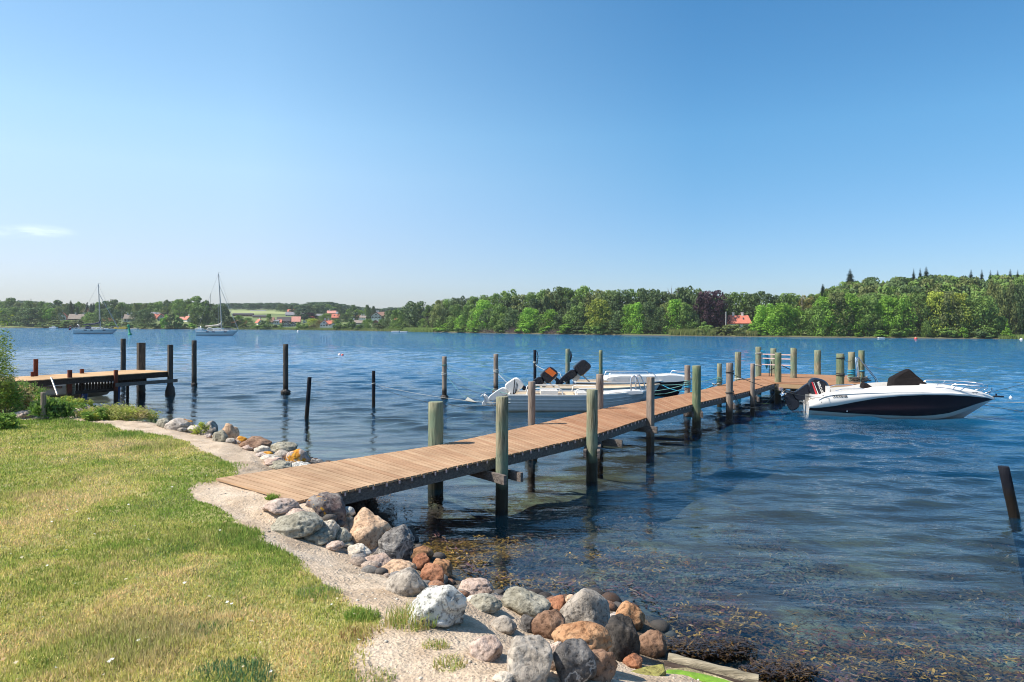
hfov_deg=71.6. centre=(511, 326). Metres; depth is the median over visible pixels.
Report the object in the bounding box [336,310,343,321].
broadleaf tree
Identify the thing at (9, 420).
tall weed
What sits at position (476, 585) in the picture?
boulder
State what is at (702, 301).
broadleaf tree
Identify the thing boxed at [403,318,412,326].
broadleaf tree
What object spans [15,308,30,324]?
broadleaf tree
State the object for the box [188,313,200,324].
broadleaf tree
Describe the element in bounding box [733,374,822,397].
mooring rope
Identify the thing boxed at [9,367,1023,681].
seabed
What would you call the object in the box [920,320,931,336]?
columnar tree
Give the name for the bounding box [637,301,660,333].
broadleaf tree
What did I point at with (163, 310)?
broadleaf tree
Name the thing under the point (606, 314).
broadleaf tree
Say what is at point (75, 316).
village house
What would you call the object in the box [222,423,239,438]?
boulder
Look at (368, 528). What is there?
boulder
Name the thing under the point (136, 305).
broadleaf tree
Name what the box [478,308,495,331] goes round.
broadleaf tree
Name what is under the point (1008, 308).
columnar tree
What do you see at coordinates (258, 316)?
village house
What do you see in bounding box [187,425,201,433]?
boulder
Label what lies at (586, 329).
shore bush
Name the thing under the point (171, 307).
broadleaf tree
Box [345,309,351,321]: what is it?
broadleaf tree
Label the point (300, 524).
boulder
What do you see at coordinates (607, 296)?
broadleaf tree
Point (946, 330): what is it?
shore bush
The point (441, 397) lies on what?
mooring rope
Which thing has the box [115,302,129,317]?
broadleaf tree
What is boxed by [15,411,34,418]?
boulder
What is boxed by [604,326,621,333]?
shore bush
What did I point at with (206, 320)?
broadleaf tree
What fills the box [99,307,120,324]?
broadleaf tree
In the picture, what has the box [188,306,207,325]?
broadleaf tree
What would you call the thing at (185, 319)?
village house
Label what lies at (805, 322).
broadleaf tree
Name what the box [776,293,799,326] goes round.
broadleaf tree
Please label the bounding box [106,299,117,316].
broadleaf tree
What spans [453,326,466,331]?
shore bush
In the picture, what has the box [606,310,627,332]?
broadleaf tree
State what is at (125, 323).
shore bush
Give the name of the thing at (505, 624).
boulder
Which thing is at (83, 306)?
broadleaf tree
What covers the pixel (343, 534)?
boulder
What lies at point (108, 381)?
wooden dock
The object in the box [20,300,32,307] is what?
broadleaf tree
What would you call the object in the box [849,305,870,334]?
broadleaf tree
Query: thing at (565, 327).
shore bush
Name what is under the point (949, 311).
broadleaf tree
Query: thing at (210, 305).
broadleaf tree
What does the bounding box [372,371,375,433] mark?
mooring post
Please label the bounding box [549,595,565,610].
boulder
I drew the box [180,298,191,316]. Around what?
broadleaf tree
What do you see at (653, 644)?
boulder
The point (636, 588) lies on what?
sunken seaweed
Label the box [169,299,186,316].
broadleaf tree
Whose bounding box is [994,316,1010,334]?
broadleaf tree
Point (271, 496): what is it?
weed plant
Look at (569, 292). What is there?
broadleaf tree
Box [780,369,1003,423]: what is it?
motorboat
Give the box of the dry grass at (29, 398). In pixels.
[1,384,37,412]
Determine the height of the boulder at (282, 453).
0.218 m
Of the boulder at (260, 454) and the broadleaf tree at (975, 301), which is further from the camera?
the broadleaf tree at (975, 301)
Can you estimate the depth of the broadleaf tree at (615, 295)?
279.63 m
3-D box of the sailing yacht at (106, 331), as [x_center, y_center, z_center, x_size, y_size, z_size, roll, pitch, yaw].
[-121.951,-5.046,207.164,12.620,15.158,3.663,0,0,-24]
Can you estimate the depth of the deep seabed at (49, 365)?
108.83 m
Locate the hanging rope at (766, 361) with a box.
[761,350,768,368]
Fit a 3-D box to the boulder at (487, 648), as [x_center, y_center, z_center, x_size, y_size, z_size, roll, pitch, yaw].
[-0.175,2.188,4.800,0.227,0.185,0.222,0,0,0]
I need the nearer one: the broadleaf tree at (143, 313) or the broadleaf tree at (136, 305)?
the broadleaf tree at (143, 313)
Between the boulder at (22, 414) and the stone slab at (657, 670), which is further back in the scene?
the boulder at (22, 414)
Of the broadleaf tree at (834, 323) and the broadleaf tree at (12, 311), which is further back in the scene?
the broadleaf tree at (12, 311)
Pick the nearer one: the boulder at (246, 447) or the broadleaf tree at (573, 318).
the boulder at (246, 447)
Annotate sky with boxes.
[0,0,1023,308]
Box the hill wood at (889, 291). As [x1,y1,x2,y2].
[816,274,1023,329]
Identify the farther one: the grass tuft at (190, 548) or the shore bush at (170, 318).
the shore bush at (170, 318)
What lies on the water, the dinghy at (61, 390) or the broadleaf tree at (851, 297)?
the dinghy at (61, 390)
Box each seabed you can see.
[0,362,109,370]
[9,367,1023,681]
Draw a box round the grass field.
[229,310,285,313]
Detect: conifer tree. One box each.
[66,300,73,315]
[846,271,855,281]
[922,268,928,278]
[1002,320,1011,335]
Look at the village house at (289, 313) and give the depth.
587.38 m
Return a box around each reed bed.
[235,327,402,330]
[403,327,433,331]
[668,328,716,335]
[734,329,757,335]
[988,333,1023,338]
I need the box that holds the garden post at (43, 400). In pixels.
[40,392,45,419]
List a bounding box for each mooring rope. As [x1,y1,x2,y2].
[377,385,495,402]
[447,368,506,393]
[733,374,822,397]
[733,392,775,407]
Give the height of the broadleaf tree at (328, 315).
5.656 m
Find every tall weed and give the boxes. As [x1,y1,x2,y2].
[0,409,21,428]
[12,391,48,407]
[18,379,49,395]
[25,396,76,418]
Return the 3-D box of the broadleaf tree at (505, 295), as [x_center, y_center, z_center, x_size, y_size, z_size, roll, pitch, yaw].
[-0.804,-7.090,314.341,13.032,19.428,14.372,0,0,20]
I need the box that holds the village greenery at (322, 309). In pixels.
[6,305,426,322]
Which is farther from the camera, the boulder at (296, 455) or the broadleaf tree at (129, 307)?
the broadleaf tree at (129, 307)
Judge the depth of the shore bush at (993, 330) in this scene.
225.40 m
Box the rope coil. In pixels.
[848,377,871,381]
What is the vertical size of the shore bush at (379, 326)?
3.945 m
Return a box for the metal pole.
[50,377,57,395]
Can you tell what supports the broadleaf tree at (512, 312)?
on the shore hills at (32, 325)
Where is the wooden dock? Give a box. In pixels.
[1,343,177,412]
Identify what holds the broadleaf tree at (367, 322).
on the shore hills at (32, 325)
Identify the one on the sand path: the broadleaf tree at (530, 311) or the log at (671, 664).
the log at (671, 664)
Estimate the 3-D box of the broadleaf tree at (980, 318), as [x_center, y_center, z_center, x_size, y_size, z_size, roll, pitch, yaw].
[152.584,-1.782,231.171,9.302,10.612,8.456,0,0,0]
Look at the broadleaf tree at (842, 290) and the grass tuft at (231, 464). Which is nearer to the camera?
the grass tuft at (231, 464)
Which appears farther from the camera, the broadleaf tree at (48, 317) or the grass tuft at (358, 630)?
the broadleaf tree at (48, 317)
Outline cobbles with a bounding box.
[202,432,678,638]
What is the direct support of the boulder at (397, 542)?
on the sand path
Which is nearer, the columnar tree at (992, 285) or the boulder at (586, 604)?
the boulder at (586, 604)
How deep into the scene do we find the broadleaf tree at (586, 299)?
288.09 m
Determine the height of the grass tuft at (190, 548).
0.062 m
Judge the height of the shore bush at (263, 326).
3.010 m
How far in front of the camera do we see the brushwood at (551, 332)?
280.82 m
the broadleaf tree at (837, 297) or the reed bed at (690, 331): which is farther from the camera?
the reed bed at (690, 331)
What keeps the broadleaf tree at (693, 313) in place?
on the shore hills at (32, 325)
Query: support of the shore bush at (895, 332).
on the shore hills at (32, 325)
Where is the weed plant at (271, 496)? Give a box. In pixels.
[264,493,280,499]
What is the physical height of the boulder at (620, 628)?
0.457 m
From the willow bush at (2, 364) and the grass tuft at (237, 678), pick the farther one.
the willow bush at (2, 364)
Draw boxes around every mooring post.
[120,339,125,399]
[191,340,196,407]
[280,344,290,419]
[303,377,311,441]
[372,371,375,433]
[441,356,448,428]
[492,354,498,419]
[533,350,537,379]
[565,349,571,383]
[599,350,602,373]
[998,465,1023,584]
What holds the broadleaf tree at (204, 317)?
on the shore hills at (32, 325)
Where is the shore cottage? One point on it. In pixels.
(741, 320)
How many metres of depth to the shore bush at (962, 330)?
226.71 m
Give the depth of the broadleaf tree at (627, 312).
265.94 m
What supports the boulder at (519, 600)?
on the sand path
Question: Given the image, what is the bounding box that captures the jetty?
[216,347,877,535]
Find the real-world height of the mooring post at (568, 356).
3.047 m
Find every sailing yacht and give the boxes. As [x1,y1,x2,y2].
[69,283,118,333]
[195,272,238,335]
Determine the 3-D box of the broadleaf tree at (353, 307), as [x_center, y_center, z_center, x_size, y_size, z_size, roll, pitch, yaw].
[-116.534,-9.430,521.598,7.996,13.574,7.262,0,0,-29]
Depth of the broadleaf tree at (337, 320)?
418.74 m
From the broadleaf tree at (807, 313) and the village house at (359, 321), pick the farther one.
the village house at (359, 321)
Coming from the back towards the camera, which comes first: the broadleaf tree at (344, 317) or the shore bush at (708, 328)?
the broadleaf tree at (344, 317)
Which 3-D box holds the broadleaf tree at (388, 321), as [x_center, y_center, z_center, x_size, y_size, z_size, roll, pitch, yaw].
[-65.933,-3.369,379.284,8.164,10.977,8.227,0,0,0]
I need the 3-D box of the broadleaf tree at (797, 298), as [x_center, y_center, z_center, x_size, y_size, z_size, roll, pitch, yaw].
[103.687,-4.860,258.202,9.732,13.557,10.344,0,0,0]
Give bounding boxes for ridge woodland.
[1,300,425,311]
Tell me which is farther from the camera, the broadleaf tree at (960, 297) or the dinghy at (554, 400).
the broadleaf tree at (960, 297)
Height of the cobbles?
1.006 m
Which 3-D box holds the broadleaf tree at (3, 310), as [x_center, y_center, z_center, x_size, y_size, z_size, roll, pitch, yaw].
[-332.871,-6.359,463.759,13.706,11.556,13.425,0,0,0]
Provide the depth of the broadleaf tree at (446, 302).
347.45 m
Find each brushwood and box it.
[481,329,495,332]
[504,327,528,332]
[540,328,564,333]
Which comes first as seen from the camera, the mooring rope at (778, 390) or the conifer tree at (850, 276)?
the mooring rope at (778, 390)
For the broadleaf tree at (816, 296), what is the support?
on the shore hills at (32, 325)
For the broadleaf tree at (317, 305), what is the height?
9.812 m
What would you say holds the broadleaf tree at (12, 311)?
on the shore hills at (32, 325)
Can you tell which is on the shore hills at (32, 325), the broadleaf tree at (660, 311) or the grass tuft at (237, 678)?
the broadleaf tree at (660, 311)
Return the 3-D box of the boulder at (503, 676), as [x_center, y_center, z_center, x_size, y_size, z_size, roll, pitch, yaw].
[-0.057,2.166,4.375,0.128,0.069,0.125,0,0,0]
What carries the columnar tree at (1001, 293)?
on the shore hills at (32, 325)
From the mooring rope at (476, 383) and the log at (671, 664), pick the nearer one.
the log at (671, 664)
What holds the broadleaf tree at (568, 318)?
on the shore hills at (32, 325)
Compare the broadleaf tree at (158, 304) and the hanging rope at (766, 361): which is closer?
the hanging rope at (766, 361)
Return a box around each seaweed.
[375,494,830,681]
[385,481,1023,681]
[419,535,694,590]
[663,596,1023,681]
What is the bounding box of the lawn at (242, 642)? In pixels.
[0,420,379,681]
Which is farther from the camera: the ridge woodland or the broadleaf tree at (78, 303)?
the ridge woodland
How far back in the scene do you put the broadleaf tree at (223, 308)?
428.80 m
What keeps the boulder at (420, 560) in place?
on the sand path
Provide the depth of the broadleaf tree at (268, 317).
438.67 m
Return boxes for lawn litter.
[0,427,359,678]
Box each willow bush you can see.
[0,311,19,408]
[0,370,28,412]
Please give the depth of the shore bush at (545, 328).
282.90 m
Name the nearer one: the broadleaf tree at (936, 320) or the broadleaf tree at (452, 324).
the broadleaf tree at (936, 320)
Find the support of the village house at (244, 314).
on the shore hills at (32, 325)
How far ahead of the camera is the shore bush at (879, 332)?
230.52 m
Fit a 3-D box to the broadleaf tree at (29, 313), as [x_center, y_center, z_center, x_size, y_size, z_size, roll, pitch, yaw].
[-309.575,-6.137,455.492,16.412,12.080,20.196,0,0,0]
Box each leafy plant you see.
[47,397,80,406]
[62,395,80,402]
[74,401,163,420]
[77,398,95,408]
[79,405,108,420]
[136,415,156,422]
[189,422,209,434]
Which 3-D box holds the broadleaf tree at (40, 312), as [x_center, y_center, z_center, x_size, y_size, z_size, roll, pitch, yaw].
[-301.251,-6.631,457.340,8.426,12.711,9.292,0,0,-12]
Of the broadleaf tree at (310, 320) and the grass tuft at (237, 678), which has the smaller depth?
the grass tuft at (237, 678)
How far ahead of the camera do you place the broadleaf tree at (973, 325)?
230.70 m
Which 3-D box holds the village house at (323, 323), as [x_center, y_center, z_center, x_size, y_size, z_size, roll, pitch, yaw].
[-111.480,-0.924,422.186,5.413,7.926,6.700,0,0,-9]
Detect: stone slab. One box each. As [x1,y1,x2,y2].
[631,664,665,675]
[666,668,732,681]
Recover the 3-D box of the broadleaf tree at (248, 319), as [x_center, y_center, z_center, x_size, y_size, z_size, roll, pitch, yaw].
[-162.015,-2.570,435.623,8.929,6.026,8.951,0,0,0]
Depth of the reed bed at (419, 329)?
341.20 m
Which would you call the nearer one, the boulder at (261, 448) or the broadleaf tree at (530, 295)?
the boulder at (261, 448)
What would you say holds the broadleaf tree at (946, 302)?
on the shore hills at (32, 325)
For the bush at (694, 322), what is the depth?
253.87 m
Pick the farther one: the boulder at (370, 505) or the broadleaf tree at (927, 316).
the broadleaf tree at (927, 316)
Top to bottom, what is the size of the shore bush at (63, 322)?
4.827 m
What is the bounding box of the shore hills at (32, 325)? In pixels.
[0,304,1023,338]
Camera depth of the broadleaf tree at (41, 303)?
528.59 m
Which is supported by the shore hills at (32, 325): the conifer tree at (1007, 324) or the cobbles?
the conifer tree at (1007, 324)
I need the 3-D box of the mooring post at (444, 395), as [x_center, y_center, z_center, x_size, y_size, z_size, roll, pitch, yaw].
[-2.761,2.704,28.982,0.314,2.956,0.308,0,0,31]
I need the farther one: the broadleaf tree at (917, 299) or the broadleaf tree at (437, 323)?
the broadleaf tree at (437, 323)
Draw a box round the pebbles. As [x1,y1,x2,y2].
[83,420,698,681]
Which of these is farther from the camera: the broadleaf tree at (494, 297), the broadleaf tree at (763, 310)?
the broadleaf tree at (494, 297)
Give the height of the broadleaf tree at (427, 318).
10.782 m
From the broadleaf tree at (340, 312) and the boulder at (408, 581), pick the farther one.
the broadleaf tree at (340, 312)
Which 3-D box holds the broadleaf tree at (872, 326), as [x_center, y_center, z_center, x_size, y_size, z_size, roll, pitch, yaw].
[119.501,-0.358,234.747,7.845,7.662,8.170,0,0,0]
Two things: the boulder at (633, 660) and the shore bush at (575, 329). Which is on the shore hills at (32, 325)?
the shore bush at (575, 329)
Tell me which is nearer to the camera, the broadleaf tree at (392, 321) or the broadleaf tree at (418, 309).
the broadleaf tree at (418, 309)
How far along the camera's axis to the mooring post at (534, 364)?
36.09 m
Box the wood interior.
[430,292,727,331]
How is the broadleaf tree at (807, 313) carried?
on the shore hills at (32, 325)
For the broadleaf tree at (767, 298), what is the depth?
260.23 m
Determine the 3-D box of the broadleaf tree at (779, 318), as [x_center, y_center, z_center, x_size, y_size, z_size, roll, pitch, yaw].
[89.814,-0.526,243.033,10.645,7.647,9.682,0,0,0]
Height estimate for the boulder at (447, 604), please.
0.409 m
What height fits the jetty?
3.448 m
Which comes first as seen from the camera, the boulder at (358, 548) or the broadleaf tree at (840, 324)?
the boulder at (358, 548)
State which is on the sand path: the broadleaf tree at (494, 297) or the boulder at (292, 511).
the boulder at (292, 511)
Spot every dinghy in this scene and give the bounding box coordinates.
[38,382,108,397]
[480,377,645,413]
[522,367,659,401]
[554,359,691,395]
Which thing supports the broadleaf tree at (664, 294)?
on the shore hills at (32, 325)
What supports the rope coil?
on the jetty
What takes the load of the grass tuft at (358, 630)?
on the lawn at (242, 642)
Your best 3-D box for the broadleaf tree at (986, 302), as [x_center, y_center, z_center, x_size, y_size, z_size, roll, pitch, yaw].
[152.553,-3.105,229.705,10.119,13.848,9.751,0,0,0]
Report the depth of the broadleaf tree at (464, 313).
317.97 m
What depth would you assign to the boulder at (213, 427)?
19.29 m
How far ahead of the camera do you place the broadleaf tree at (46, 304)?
524.30 m
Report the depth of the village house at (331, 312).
623.09 m
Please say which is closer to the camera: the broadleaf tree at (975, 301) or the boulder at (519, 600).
the boulder at (519, 600)
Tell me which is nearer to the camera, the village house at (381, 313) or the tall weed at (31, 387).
the tall weed at (31, 387)
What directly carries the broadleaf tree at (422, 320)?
on the shore hills at (32, 325)
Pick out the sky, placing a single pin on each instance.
(381, 154)
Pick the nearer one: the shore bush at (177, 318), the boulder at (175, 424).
the boulder at (175, 424)
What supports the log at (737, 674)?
on the sand path
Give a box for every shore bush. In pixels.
[44,320,60,326]
[52,320,75,327]
[67,320,84,327]
[105,322,119,326]
[119,322,129,326]
[136,324,147,327]
[148,323,159,327]
[159,314,168,328]
[165,312,176,328]
[169,315,183,328]
[257,324,270,328]
[346,319,355,328]
[375,323,383,328]
[398,323,407,329]
[437,323,454,330]
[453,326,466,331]
[467,327,480,331]
[493,322,505,332]
[514,323,533,332]
[539,326,554,332]
[557,324,573,332]
[570,326,581,332]
[578,325,595,333]
[590,323,605,333]
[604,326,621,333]
[699,321,712,328]
[703,326,718,333]
[714,327,725,333]
[719,325,732,334]
[729,324,743,334]
[739,324,749,332]
[747,323,760,331]
[756,326,765,334]
[874,330,889,336]
[889,329,903,336]
[939,328,957,336]
[955,327,968,337]
[970,329,990,337]
[985,327,997,337]
[1000,328,1015,336]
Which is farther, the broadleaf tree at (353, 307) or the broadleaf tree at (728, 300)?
the broadleaf tree at (353, 307)
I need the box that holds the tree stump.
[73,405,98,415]
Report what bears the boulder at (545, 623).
on the sand path
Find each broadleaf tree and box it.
[0,297,16,314]
[0,308,10,323]
[0,314,12,324]
[2,306,22,324]
[13,302,23,316]
[13,307,42,325]
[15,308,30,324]
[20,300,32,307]
[30,302,38,318]
[36,307,49,324]
[37,301,45,312]
[41,308,57,323]
[43,302,51,316]
[47,300,62,311]
[51,306,65,320]
[74,301,83,312]
[79,303,88,313]
[82,312,96,325]
[92,309,107,325]
[95,302,101,314]
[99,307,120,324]
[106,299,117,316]
[110,309,120,325]
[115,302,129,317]
[123,304,133,316]
[128,312,136,324]
[131,303,139,312]
[133,309,152,324]
[139,303,149,311]
[145,313,157,325]
[147,302,158,312]
[151,301,162,312]
[158,306,170,314]
[160,300,170,314]
[167,301,175,315]
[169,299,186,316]
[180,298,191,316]
[183,296,209,316]
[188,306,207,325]
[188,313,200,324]
[200,309,208,325]
[201,314,210,323]
[207,304,232,326]
[207,310,220,323]
[208,303,213,314]
[222,310,232,326]
[226,317,238,326]
[232,315,244,325]
[243,317,255,326]
[265,314,272,325]
[276,304,285,311]
[304,313,316,318]
[304,318,319,327]
[311,303,322,311]
[319,313,331,319]
[330,318,342,323]
[335,304,342,310]
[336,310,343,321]
[340,313,349,320]
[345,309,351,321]
[348,304,356,321]
[363,319,373,327]
[365,305,369,314]
[383,310,394,328]
[388,320,398,328]
[389,308,403,329]
[395,310,404,328]
[398,301,426,327]
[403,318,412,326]
[417,318,425,327]
[421,303,438,327]
[424,311,434,327]
[429,304,445,330]
[433,300,446,317]
[433,318,445,326]
[439,298,451,308]
[440,309,450,330]
[444,317,456,330]
[445,304,462,330]
[448,297,462,308]
[453,315,471,330]
[457,303,475,330]
[459,296,469,310]
[465,309,482,331]
[466,299,492,331]
[467,296,479,308]
[477,295,491,329]
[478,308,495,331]
[486,293,502,327]
[488,303,509,330]
[496,312,510,330]
[500,289,519,307]
[502,307,521,330]
[509,294,532,314]
[515,314,527,327]
[519,308,541,332]
[521,292,539,307]
[531,314,547,332]
[533,289,550,331]
[538,288,561,311]
[540,309,558,330]
[540,318,553,329]
[543,286,569,310]
[550,314,568,332]
[556,287,579,310]
[557,314,578,332]
[561,303,585,332]
[571,286,593,306]
[573,311,590,332]
[582,291,601,307]
[584,299,618,332]
[590,289,612,317]
[598,290,617,328]
[599,307,614,332]
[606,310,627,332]
[608,289,635,328]
[619,304,636,333]
[623,288,647,304]
[625,302,646,333]
[629,315,651,333]
[635,288,660,301]
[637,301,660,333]
[646,319,668,332]
[648,291,669,315]
[651,307,670,333]
[657,302,677,333]
[663,298,682,333]
[667,315,686,333]
[672,287,690,299]
[672,302,694,329]
[686,285,703,297]
[686,310,700,328]
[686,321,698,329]
[691,294,720,326]
[698,290,726,327]
[708,299,730,332]
[721,293,739,314]
[724,292,752,317]
[739,293,761,324]
[745,291,776,327]
[749,303,787,334]
[753,314,767,334]
[758,314,789,334]
[765,303,796,335]
[770,295,787,313]
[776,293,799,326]
[776,317,801,334]
[781,306,807,334]
[788,294,805,324]
[789,317,814,335]
[794,295,815,330]
[798,308,823,335]
[803,294,820,308]
[806,300,834,335]
[811,296,839,335]
[818,313,843,334]
[819,291,854,335]
[822,319,844,335]
[824,302,845,335]
[825,287,846,296]
[828,308,849,335]
[833,293,866,335]
[840,313,859,335]
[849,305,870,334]
[854,295,885,335]
[862,314,884,336]
[869,301,890,334]
[871,296,902,334]
[884,307,913,335]
[886,295,917,336]
[902,306,922,336]
[904,292,938,335]
[914,303,939,335]
[915,291,955,335]
[927,317,947,336]
[931,293,964,336]
[933,309,961,335]
[947,292,975,335]
[947,307,972,335]
[956,295,986,336]
[965,317,978,334]
[968,309,997,332]
[970,295,1001,336]
[980,314,1003,336]
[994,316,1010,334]
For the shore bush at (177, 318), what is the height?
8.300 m
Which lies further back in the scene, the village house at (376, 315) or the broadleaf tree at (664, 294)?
the village house at (376, 315)
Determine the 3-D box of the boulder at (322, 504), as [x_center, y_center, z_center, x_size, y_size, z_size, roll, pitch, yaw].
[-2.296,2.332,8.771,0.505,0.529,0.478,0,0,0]
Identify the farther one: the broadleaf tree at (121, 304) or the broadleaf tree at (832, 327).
the broadleaf tree at (121, 304)
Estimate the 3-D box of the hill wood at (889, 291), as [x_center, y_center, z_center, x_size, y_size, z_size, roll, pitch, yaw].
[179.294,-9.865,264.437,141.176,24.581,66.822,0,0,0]
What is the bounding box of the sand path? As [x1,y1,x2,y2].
[8,408,766,681]
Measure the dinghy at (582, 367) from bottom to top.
1.686 m
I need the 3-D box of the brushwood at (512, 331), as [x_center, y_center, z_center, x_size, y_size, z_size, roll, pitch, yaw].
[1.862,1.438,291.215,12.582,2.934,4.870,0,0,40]
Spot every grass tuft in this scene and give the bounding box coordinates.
[105,558,157,571]
[173,543,210,554]
[181,618,237,637]
[184,653,277,681]
[205,460,248,468]
[293,583,344,600]
[339,622,383,641]
[340,604,385,622]
[346,664,395,681]
[376,598,438,631]
[420,635,449,650]
[432,651,467,672]
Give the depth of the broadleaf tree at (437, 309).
333.29 m
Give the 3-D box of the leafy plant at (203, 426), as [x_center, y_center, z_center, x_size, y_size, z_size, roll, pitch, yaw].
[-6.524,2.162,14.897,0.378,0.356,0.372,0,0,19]
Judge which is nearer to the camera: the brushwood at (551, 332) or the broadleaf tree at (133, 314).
the brushwood at (551, 332)
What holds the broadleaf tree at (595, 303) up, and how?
on the shore hills at (32, 325)
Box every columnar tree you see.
[63,306,69,315]
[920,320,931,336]
[984,278,1000,314]
[994,285,1008,333]
[1000,293,1011,328]
[1002,282,1020,333]
[1009,294,1022,334]
[1015,283,1023,334]
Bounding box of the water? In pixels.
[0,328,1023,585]
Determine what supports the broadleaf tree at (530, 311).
on the shore hills at (32, 325)
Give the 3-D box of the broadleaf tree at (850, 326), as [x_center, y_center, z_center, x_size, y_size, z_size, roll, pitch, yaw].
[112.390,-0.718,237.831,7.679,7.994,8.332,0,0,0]
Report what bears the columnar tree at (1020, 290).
on the shore hills at (32, 325)
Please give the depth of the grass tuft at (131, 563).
6.52 m
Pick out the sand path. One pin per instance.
(399, 650)
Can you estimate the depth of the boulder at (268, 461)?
12.30 m
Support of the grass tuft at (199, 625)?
on the lawn at (242, 642)
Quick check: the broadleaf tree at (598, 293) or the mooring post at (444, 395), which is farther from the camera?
the broadleaf tree at (598, 293)
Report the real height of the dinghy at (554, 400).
1.288 m
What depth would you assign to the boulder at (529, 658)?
4.43 m
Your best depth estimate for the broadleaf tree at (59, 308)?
456.03 m
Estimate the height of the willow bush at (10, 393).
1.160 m
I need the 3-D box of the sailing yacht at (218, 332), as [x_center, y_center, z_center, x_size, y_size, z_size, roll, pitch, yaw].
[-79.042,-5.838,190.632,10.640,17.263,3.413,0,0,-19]
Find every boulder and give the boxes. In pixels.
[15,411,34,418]
[156,418,168,427]
[164,418,193,430]
[177,427,187,431]
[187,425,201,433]
[202,421,217,433]
[212,430,227,441]
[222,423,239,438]
[226,438,234,442]
[235,436,246,443]
[239,436,271,450]
[241,445,252,449]
[253,445,270,452]
[255,451,272,456]
[260,454,278,459]
[262,498,299,514]
[264,457,283,465]
[268,460,291,469]
[270,442,297,451]
[270,511,322,537]
[274,449,287,459]
[285,449,310,462]
[285,508,308,514]
[292,461,309,466]
[303,528,334,545]
[305,491,345,521]
[322,520,339,538]
[324,540,343,550]
[335,527,351,542]
[345,498,377,516]
[345,506,355,516]
[347,543,371,555]
[349,507,391,549]
[365,552,391,565]
[366,500,378,515]
[377,524,414,560]
[382,559,415,572]
[385,567,428,596]
[407,585,466,627]
[411,545,433,559]
[412,553,429,570]
[420,563,443,582]
[433,558,452,578]
[458,578,492,594]
[469,593,502,612]
[469,635,502,661]
[490,615,516,634]
[492,671,512,681]
[501,586,550,617]
[507,634,552,681]
[519,614,533,632]
[531,609,565,639]
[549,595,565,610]
[550,641,561,670]
[551,621,611,650]
[553,638,596,681]
[559,588,609,626]
[565,594,572,601]
[589,649,617,681]
[604,613,640,661]
[615,600,644,630]
[623,653,642,668]
[639,629,666,658]
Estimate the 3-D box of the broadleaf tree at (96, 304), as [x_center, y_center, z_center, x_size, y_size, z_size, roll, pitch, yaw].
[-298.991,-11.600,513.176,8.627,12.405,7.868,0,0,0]
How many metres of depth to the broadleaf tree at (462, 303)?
335.06 m
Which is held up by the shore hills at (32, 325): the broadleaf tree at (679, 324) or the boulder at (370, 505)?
the broadleaf tree at (679, 324)
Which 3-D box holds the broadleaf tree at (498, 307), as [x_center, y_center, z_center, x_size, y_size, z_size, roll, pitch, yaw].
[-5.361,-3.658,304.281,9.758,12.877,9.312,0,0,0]
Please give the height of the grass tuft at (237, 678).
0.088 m
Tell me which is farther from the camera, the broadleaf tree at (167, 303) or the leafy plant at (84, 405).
the broadleaf tree at (167, 303)
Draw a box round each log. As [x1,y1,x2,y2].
[664,661,742,681]
[668,653,758,681]
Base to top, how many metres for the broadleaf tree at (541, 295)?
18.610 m
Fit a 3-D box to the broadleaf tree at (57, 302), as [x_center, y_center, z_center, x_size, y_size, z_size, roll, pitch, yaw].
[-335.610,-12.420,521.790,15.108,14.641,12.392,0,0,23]
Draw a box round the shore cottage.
[726,312,751,328]
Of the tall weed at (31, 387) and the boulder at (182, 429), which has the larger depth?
the tall weed at (31, 387)
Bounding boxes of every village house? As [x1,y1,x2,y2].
[68,312,89,319]
[123,313,133,321]
[183,314,191,321]
[232,313,253,315]
[252,315,265,317]
[276,317,290,322]
[282,321,289,326]
[285,312,303,315]
[291,316,300,322]
[320,318,327,328]
[326,318,333,327]
[327,309,336,314]
[331,314,339,319]
[349,318,362,327]
[359,314,366,319]
[371,310,380,321]
[378,310,384,319]
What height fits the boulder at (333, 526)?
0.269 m
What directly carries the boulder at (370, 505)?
on the sand path
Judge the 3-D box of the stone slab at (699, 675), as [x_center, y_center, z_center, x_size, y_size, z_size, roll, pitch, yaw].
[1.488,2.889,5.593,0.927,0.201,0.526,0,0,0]
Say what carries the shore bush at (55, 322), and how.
on the shore hills at (32, 325)
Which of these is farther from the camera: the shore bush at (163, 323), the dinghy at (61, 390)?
the shore bush at (163, 323)
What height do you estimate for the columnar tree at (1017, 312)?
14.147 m
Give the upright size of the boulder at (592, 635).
0.236 m
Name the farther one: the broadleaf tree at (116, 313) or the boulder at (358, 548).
the broadleaf tree at (116, 313)
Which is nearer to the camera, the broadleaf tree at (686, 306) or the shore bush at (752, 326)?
the shore bush at (752, 326)
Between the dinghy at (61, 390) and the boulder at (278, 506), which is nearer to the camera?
the boulder at (278, 506)
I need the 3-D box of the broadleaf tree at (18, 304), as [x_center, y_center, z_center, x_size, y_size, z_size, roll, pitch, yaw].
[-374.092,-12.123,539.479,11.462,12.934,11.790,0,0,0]
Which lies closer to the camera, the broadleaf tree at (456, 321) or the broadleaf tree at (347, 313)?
the broadleaf tree at (456, 321)
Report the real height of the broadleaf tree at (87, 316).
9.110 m

